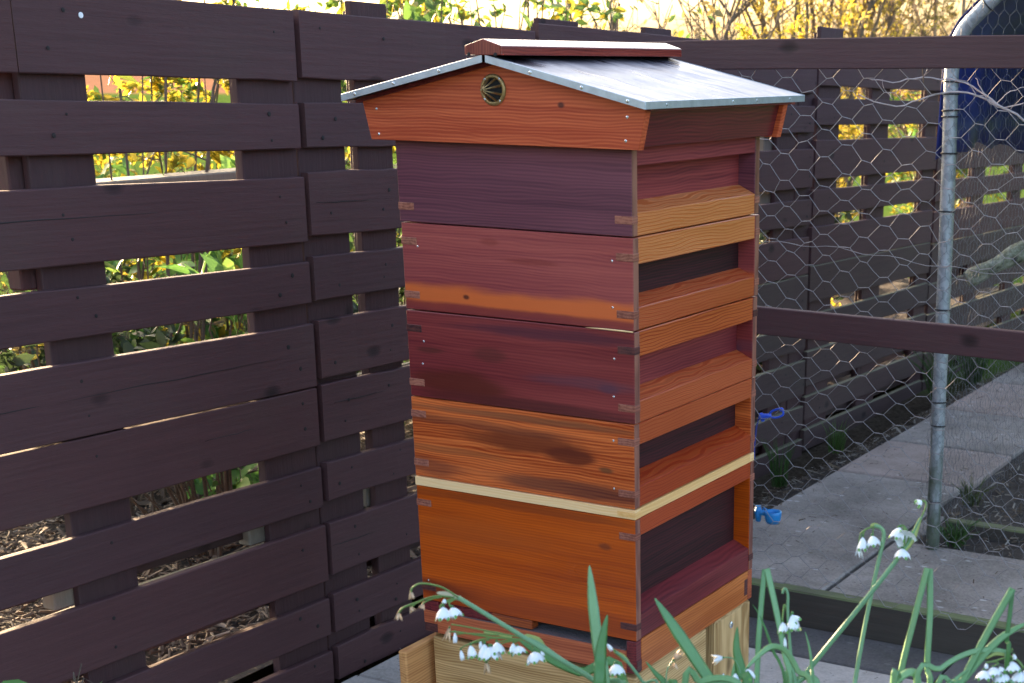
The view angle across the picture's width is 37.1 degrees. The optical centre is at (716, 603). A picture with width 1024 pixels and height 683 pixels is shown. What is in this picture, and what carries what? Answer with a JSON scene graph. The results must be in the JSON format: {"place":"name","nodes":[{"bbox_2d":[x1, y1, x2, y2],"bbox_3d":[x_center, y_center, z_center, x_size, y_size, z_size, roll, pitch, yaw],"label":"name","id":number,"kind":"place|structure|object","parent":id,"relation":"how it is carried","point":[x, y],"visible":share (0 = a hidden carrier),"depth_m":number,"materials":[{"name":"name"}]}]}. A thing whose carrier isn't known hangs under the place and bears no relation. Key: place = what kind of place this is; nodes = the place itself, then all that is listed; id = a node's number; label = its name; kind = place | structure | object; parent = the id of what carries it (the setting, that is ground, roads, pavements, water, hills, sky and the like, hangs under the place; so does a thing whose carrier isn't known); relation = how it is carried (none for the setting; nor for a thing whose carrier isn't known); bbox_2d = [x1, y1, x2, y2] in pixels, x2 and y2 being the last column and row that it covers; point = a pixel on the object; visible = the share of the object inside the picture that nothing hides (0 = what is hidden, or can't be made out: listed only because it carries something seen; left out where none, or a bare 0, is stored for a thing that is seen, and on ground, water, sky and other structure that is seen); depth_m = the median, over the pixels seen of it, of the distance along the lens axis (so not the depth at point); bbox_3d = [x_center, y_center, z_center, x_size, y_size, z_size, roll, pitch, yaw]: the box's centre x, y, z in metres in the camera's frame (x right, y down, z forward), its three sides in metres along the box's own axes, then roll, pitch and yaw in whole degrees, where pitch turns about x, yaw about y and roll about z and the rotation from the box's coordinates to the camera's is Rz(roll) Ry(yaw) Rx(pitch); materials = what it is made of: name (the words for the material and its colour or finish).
{"place":"outdoors","nodes":[
{"label":"outdoors","id":0,"kind":"place"},
{"bbox_2d":[96,168,235,184],"bbox_3d":[-1.653,-0.540,3.910,0.100,1.066,2.050,11,22,25],"label":"timber rail","id":1,"kind":"object","parent":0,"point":[220,174],"depth_m":4.03,"materials":[{"name":"beige wood"}]},
{"bbox_2d":[0,75,1023,682],"bbox_3d":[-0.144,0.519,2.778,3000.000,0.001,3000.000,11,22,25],"label":"ground","id":2,"kind":"structure","parent":0,"point":[900,413],"depth_m":6.69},
{"bbox_2d":[0,0,333,682],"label":"pallet fence panel","id":3,"kind":"object","parent":2,"relation":"on","point":[96,433],"visible":1,"depth_m":2.89,"materials":[{"name":"brown wood"}]},
{"bbox_2d":[292,1,534,678],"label":"pallet fence panel","id":4,"kind":"object","parent":2,"relation":"on","point":[355,45],"visible":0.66,"depth_m":3.42,"materials":[{"name":"brown wood"}]},
{"bbox_2d":[0,278,1020,682],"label":"chip bed","id":5,"kind":"object","parent":2,"relation":"on","point":[850,298],"visible":0.02,"depth_m":4.29,"materials":[{"name":"wood"}]},
{"bbox_2d":[1,663,101,682],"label":"leafy plant","id":6,"kind":"object","parent":5,"relation":"on","point":[20,681],"visible":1,"depth_m":2.00,"materials":[{"name":"green plant"}]},
{"bbox_2d":[0,259,167,370],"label":"ivy shrub","id":7,"kind":"object","parent":5,"relation":"on","point":[41,358],"visible":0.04,"depth_m":4.83,"materials":[{"name":"green plant"}]},
{"bbox_2d":[0,153,224,507],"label":"dry shrub","id":8,"kind":"object","parent":5,"relation":"on","point":[28,350],"visible":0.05,"depth_m":4.40,"materials":[{"name":"green plant"}]},
{"bbox_2d":[116,329,222,556],"bbox_3d":[-1.381,-0.464,4.046,0.462,0.638,0.573,11,22,25],"label":"ivy shrub","id":9,"kind":"object","parent":5,"relation":"on","point":[181,493],"visible":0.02,"depth_m":3.98,"materials":[{"name":"green plant"}]},
{"bbox_2d":[96,153,248,480],"bbox_3d":[-1.614,-0.884,4.709,0.904,1.168,0.818,11,22,25],"label":"laurel shrub","id":10,"kind":"object","parent":5,"relation":"on","point":[222,331],"visible":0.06,"depth_m":4.62,"materials":[{"name":"green plant"}]},
{"bbox_2d":[100,0,259,515],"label":"hedge shrub","id":11,"kind":"object","parent":5,"relation":"on","point":[118,83],"visible":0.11,"depth_m":4.17,"materials":[{"name":"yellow plant"}]},
{"bbox_2d":[0,260,361,564],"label":"ivy shrub","id":12,"kind":"object","parent":5,"relation":"on","point":[157,338],"visible":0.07,"depth_m":3.65,"materials":[{"name":"green plant"}]},
{"bbox_2d":[160,251,246,492],"bbox_3d":[-1.243,-0.590,3.838,0.363,0.618,0.244,1,20,2],"label":"lily clump","id":13,"kind":"object","parent":5,"relation":"on","point":[214,265],"visible":0.2,"depth_m":3.75,"materials":[{"name":"green plant"}]},
{"bbox_2d":[0,419,420,682],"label":"wood chips","id":14,"kind":"object","parent":5,"relation":"on","point":[162,651],"visible":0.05,"depth_m":3.98,"materials":[{"name":"brown wood"}]},
{"bbox_2d":[86,0,354,345],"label":"forsythia shrub","id":15,"kind":"object","parent":5,"relation":"on","point":[156,88],"visible":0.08,"depth_m":5.27,"materials":[{"name":"yellow plant"}]},
{"bbox_2d":[186,463,258,498],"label":"dock plant","id":16,"kind":"object","parent":5,"relation":"on","point":[240,478],"visible":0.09,"depth_m":4.37,"materials":[{"name":"green plant"}]},
{"bbox_2d":[350,228,408,431],"bbox_3d":[-0.843,-1.031,5.406,1.094,0.959,1.995,11,22,25],"label":"ivy shrub","id":17,"kind":"object","parent":5,"relation":"on","point":[401,292],"depth_m":5.35,"materials":[{"name":"green plant"}]},
{"bbox_2d":[266,0,544,361],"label":"hedge shrub","id":18,"kind":"object","parent":5,"relation":"on","point":[407,10],"visible":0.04,"depth_m":5.55,"materials":[{"name":"yellow plant"}]},
{"bbox_2d":[388,0,685,37],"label":"hedge shrub","id":19,"kind":"object","parent":5,"relation":"on","point":[559,9],"visible":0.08,"depth_m":6.43,"materials":[{"name":"yellow plant"}]},
{"bbox_2d":[602,0,728,39],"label":"hedge shrub","id":20,"kind":"object","parent":5,"relation":"on","point":[718,12],"visible":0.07,"depth_m":6.59,"materials":[{"name":"yellow plant"}]},
{"bbox_2d":[751,38,847,306],"bbox_3d":[0.347,-2.024,7.456,1.004,1.466,1.118,11,22,25],"label":"garden shrub","id":21,"kind":"object","parent":5,"relation":"on","point":[839,184],"visible":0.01,"depth_m":7.31,"materials":[{"name":"yellow plant"}]},
{"bbox_2d":[732,0,870,222],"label":"garden shrub","id":22,"kind":"object","parent":5,"relation":"on","point":[844,130],"visible":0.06,"depth_m":8.54,"materials":[{"name":"yellow plant"}]},
{"bbox_2d":[756,210,858,373],"bbox_3d":[0.171,-1.415,6.701,0.729,0.871,1.694,7,21,17],"label":"ivy shrub","id":23,"kind":"object","parent":5,"relation":"on","point":[762,236],"depth_m":6.96,"materials":[{"name":"green plant"}]},
{"bbox_2d":[886,89,1020,214],"bbox_3d":[1.493,-2.526,9.002,0.959,1.643,1.123,11,22,25],"label":"garden shrub","id":24,"kind":"object","parent":5,"relation":"on","point":[911,128],"visible":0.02,"depth_m":8.90,"materials":[{"name":"yellow plant"}]},
{"bbox_2d":[494,0,662,31],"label":"willow tree","id":25,"kind":"object","parent":2,"relation":"on","point":[614,26],"visible":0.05,"depth_m":10.42,"materials":[{"name":"yellow plant"}]},
{"bbox_2d":[530,18,698,41],"bbox_3d":[-0.297,-0.906,4.448,0.081,1.512,0.906,11,21,25],"label":"pallet fence panel","id":26,"kind":"object","parent":2,"relation":"on","point":[552,29],"visible":0.06,"depth_m":4.02,"materials":[{"name":"brown wood"}]},
{"bbox_2d":[608,0,834,39],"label":"willow tree","id":27,"kind":"object","parent":2,"relation":"on","point":[731,17],"visible":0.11,"depth_m":10.65,"materials":[{"name":"yellow plant"}]},
{"bbox_2d":[717,69,816,479],"bbox_3d":[0.114,-1.139,5.214,0.082,1.486,0.917,11,21,25],"label":"pallet fence panel","id":28,"kind":"object","parent":2,"relation":"on","point":[801,129],"visible":0.41,"depth_m":5.37,"materials":[{"name":"brown wood"}]},
{"bbox_2d":[701,0,946,217],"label":"willow tree","id":29,"kind":"object","parent":2,"relation":"on","point":[757,7],"visible":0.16,"depth_m":11.19,"materials":[{"name":"yellow plant"}]},
{"bbox_2d":[753,363,1021,518],"bbox_3d":[0.794,-0.749,6.273,0.465,0.249,4.930,11,22,25],"label":"soil strip","id":30,"kind":"object","parent":2,"relation":"on","point":[811,481],"visible":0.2,"depth_m":5.23,"materials":[{"name":"brown soil"}]},
{"bbox_2d":[762,438,796,487],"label":"grass tuft","id":31,"kind":"object","parent":30,"relation":"on","point":[778,481],"visible":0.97,"depth_m":5.11,"materials":[{"name":"green plant"}]},
{"bbox_2d":[821,418,848,453],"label":"grass tuft","id":32,"kind":"object","parent":30,"relation":"on","point":[837,443],"visible":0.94,"depth_m":5.69,"materials":[{"name":"green plant"}]},
{"bbox_2d":[799,26,941,450],"bbox_3d":[0.627,-1.487,6.147,0.082,1.575,1.359,11,21,25],"label":"pallet fence panel","id":33,"kind":"object","parent":30,"relation":"on","point":[845,160],"visible":0.79,"depth_m":6.02,"materials":[{"name":"brown wood"}]},
{"bbox_2d":[753,364,1015,510],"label":"leaf litter","id":34,"kind":"object","parent":30,"relation":"on","point":[898,432],"visible":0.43,"depth_m":5.50,"materials":[{"name":"brown plant"}]},
{"bbox_2d":[903,352,969,400],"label":"grass tuft","id":35,"kind":"object","parent":30,"relation":"on","point":[949,376],"visible":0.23,"depth_m":6.52,"materials":[{"name":"green plant"}]},
{"bbox_2d":[920,91,1023,390],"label":"pallet fence panel","id":36,"kind":"object","parent":30,"relation":"on","point":[929,311],"visible":0.34,"depth_m":7.33,"materials":[{"name":"brown wood"}]},
{"bbox_2d":[834,0,976,207],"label":"willow tree","id":37,"kind":"object","parent":2,"relation":"on","point":[918,21],"visible":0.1,"depth_m":11.85,"materials":[{"name":"yellow plant"}]},
{"bbox_2d":[915,452,1023,559],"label":"soil bed","id":38,"kind":"object","parent":2,"relation":"on","point":[1018,553],"visible":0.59,"depth_m":4.65,"materials":[{"name":"brown soil"}]},
{"bbox_2d":[926,515,983,548],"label":"grass tuft","id":39,"kind":"object","parent":38,"relation":"on","point":[956,535],"visible":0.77,"depth_m":4.29,"materials":[{"name":"green plant"}]},
{"bbox_2d":[918,0,1023,563],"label":"tunnel hoop","id":40,"kind":"object","parent":38,"relation":"on","point":[976,15],"visible":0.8,"depth_m":4.05,"materials":[{"name":"metal"}]},
{"bbox_2d":[935,0,1023,159],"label":"blue tarpaulin","id":41,"kind":"object","parent":40,"relation":"on","point":[1002,22],"visible":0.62,"depth_m":4.13,"materials":[{"name":"blue plastic"}]},
{"bbox_2d":[963,240,1023,286],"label":"perch log","id":42,"kind":"object","parent":40,"relation":"attached to","point":[1014,250],"visible":0.85,"depth_m":4.51,"materials":[{"name":"grey wood"}]},
{"bbox_2d":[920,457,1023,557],"bbox_3d":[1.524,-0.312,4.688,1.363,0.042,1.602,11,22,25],"label":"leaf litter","id":43,"kind":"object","parent":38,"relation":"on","point":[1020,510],"visible":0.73,"depth_m":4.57,"materials":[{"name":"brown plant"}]},
{"bbox_2d":[952,475,1003,506],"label":"grass tuft","id":44,"kind":"object","parent":38,"relation":"on","point":[967,492],"visible":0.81,"depth_m":4.67,"materials":[{"name":"green plant"}]},
{"bbox_2d":[945,517,1023,543],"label":"timber edging","id":45,"kind":"object","parent":38,"relation":"on","point":[1009,532],"visible":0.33,"depth_m":4.37,"materials":[{"name":"brown wood"}]},
{"bbox_2d":[954,324,1013,383],"bbox_3d":[1.214,-1.175,7.049,0.387,0.286,0.332,11,22,25],"label":"grass tuft","id":46,"kind":"object","parent":2,"relation":"on","point":[976,378],"visible":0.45,"depth_m":7.05,"materials":[{"name":"green plant"}]},
{"bbox_2d":[184,0,975,39],"label":"sky","id":47,"kind":"structure","parent":0,"point":[512,7],"materials":[{"name":"white"}]},
{"bbox_2d":[342,617,1023,682],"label":"pavement","id":48,"kind":"structure","parent":0,"point":[880,660],"depth_m":3.66,"materials":[{"name":"grey concrete"}]},
{"bbox_2d":[399,600,749,682],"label":"hive stand","id":49,"kind":"object","parent":48,"relation":"on","point":[433,658],"visible":0.27,"depth_m":2.82,"materials":[{"name":"brown wood"}]},
{"bbox_2d":[424,569,751,673],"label":"hive floor","id":50,"kind":"structure","parent":49,"relation":"on","point":[650,648],"depth_m":2.74,"materials":[{"name":"brown wood"}]},
{"bbox_2d":[416,461,754,640],"bbox_3d":[-0.238,-0.144,2.866,0.462,0.219,0.462,11,22,25],"label":"brood box","id":51,"kind":"object","parent":50,"relation":"on","point":[533,562],"visible":0.81,"depth_m":2.70,"materials":[{"name":"orange wood"}]},
{"bbox_2d":[415,452,753,519],"bbox_3d":[-0.237,-0.255,2.824,0.463,0.016,0.462,11,22,25],"label":"spacer frame","id":52,"kind":"object","parent":51,"relation":"on","point":[608,510],"visible":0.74,"depth_m":2.64,"materials":[{"name":"beige wood"}]},
{"bbox_2d":[411,377,755,508],"bbox_3d":[-0.236,-0.334,2.798,0.462,0.145,0.462,11,22,25],"label":"honey super","id":53,"kind":"object","parent":52,"relation":"on","point":[623,465],"visible":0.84,"depth_m":2.62,"materials":[{"name":"brown wood"}]},
{"bbox_2d":[406,296,757,423],"bbox_3d":[-0.234,-0.474,2.745,0.462,0.151,0.462,10,22,25],"label":"honey super","id":54,"kind":"object","parent":53,"relation":"on","point":[638,376],"visible":0.84,"depth_m":2.57,"materials":[{"name":"brown wood"}]},
{"bbox_2d":[401,214,759,330],"bbox_3d":[-0.232,-0.616,2.694,0.462,0.147,0.462,11,22,25],"label":"honey super","id":55,"kind":"object","parent":54,"relation":"on","point":[635,283],"visible":0.84,"depth_m":2.52,"materials":[{"name":"brown wood"}]},
{"bbox_2d":[395,137,759,236],"bbox_3d":[-0.232,-0.752,2.644,0.462,0.138,0.462,11,22,25],"label":"honey super","id":56,"kind":"object","parent":55,"relation":"on","point":[633,193],"visible":0.77,"depth_m":2.47,"materials":[{"name":"purple wood"}]},
{"bbox_2d":[341,39,804,149],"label":"hive roof","id":57,"kind":"structure","parent":56,"relation":"on","point":[603,95],"depth_m":2.41,"materials":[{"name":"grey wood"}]},
{"bbox_2d":[585,327,632,332],"bbox_3d":[-0.175,-0.446,2.446,0.090,0.003,0.003,11,22,25],"label":"wax sliver","id":58,"kind":"object","parent":54,"relation":"on","point":[611,329],"visible":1,"depth_m":2.44,"materials":[{"name":"beige wax"}]},
{"bbox_2d":[744,568,813,682],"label":"snowflake plant","id":59,"kind":"object","parent":48,"relation":"on","point":[790,662],"visible":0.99,"depth_m":1.66,"materials":[{"name":"green plant"}]},
{"bbox_2d":[634,35,1023,634],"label":"wire fence","id":60,"kind":"object","parent":48,"relation":"on","point":[950,52],"visible":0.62,"depth_m":3.42,"materials":[{"name":"metal"}]},
{"bbox_2d":[754,505,781,524],"bbox_3d":[0.133,-0.231,3.901,0.074,0.042,0.045,11,22,25],"label":"drinker cup","id":61,"kind":"object","parent":60,"relation":"attached to","point":[774,514],"visible":0.94,"depth_m":3.90,"materials":[{"name":"blue plastic"}]},
{"bbox_2d":[759,407,783,421],"bbox_3d":[0.140,-0.479,3.808,0.071,0.025,0.017,-9,13,31],"label":"pipe clip","id":62,"kind":"object","parent":60,"relation":"attached to","point":[764,415],"visible":0.95,"depth_m":3.81,"materials":[{"name":"blue plastic"}]},
{"bbox_2d":[754,418,758,458],"bbox_3d":[0.102,-0.422,3.849,0.015,0.110,0.004,11,22,25],"label":"water hose","id":63,"kind":"object","parent":62,"relation":"hanging from","point":[755,436],"visible":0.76,"depth_m":3.85,"materials":[{"name":"blue rubber"}]},
{"bbox_2d":[858,69,1023,121],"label":"bare branch","id":64,"kind":"object","parent":60,"relation":"attached to","point":[996,104],"visible":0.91,"depth_m":3.50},
{"bbox_2d":[783,499,926,682],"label":"snowflake plant","id":65,"kind":"object","parent":48,"relation":"on","point":[905,539],"visible":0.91,"depth_m":1.70,"materials":[{"name":"green plant"}]},
{"bbox_2d":[853,523,885,682],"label":"snowflake plant","id":66,"kind":"object","parent":48,"relation":"on","point":[873,541],"visible":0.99,"depth_m":1.72,"materials":[{"name":"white plant"}]},
{"bbox_2d":[748,578,1023,666],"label":"timber edging","id":67,"kind":"object","parent":48,"relation":"on","point":[824,610],"depth_m":3.78,"materials":[{"name":"brown wood"}]},
{"bbox_2d":[890,567,932,682],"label":"snowflake plant","id":68,"kind":"object","parent":48,"relation":"on","point":[900,674],"visible":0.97,"depth_m":1.68,"materials":[{"name":"green plant"}]},
{"bbox_2d":[914,587,1023,682],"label":"snowflake plant","id":69,"kind":"object","parent":48,"relation":"on","point":[979,653],"visible":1,"depth_m":1.60,"materials":[{"name":"green plant"}]},
{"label":"flower bed","id":70,"kind":"structure","parent":48,"relation":"on","visible":0},
{"bbox_2d":[394,582,628,682],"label":"snowflake plant","id":71,"kind":"object","parent":70,"relation":"on","point":[552,658],"visible":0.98,"depth_m":1.62,"materials":[{"name":"green plant"}]},
{"bbox_2d":[442,624,627,682],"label":"snowflake plant","id":72,"kind":"object","parent":70,"relation":"on","point":[496,650],"visible":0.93,"depth_m":1.66,"materials":[{"name":"white plant"}]},
{"bbox_2d":[587,565,658,682],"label":"snowflake plant","id":73,"kind":"object","parent":70,"relation":"on","point":[603,672],"visible":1,"depth_m":1.60,"materials":[{"name":"green plant"}]},
{"bbox_2d":[646,598,756,682],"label":"snowflake plant","id":74,"kind":"object","parent":70,"relation":"on","point":[696,660],"visible":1,"depth_m":1.62,"materials":[{"name":"green plant"}]},
{"bbox_2d":[751,363,1023,623],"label":"path","id":75,"kind":"structure","parent":0,"point":[947,577],"depth_m":4.44,"materials":[{"name":"grey concrete"}]},
{"bbox_2d":[754,521,1023,610],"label":"grit","id":76,"kind":"object","parent":75,"relation":"on","point":[884,566],"visible":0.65,"depth_m":4.07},
{"bbox_2d":[777,375,1023,528],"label":"grit","id":77,"kind":"object","parent":75,"relation":"on","point":[900,474],"visible":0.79,"depth_m":4.89,"materials":[{"name":"grey gravel"}]}
]}

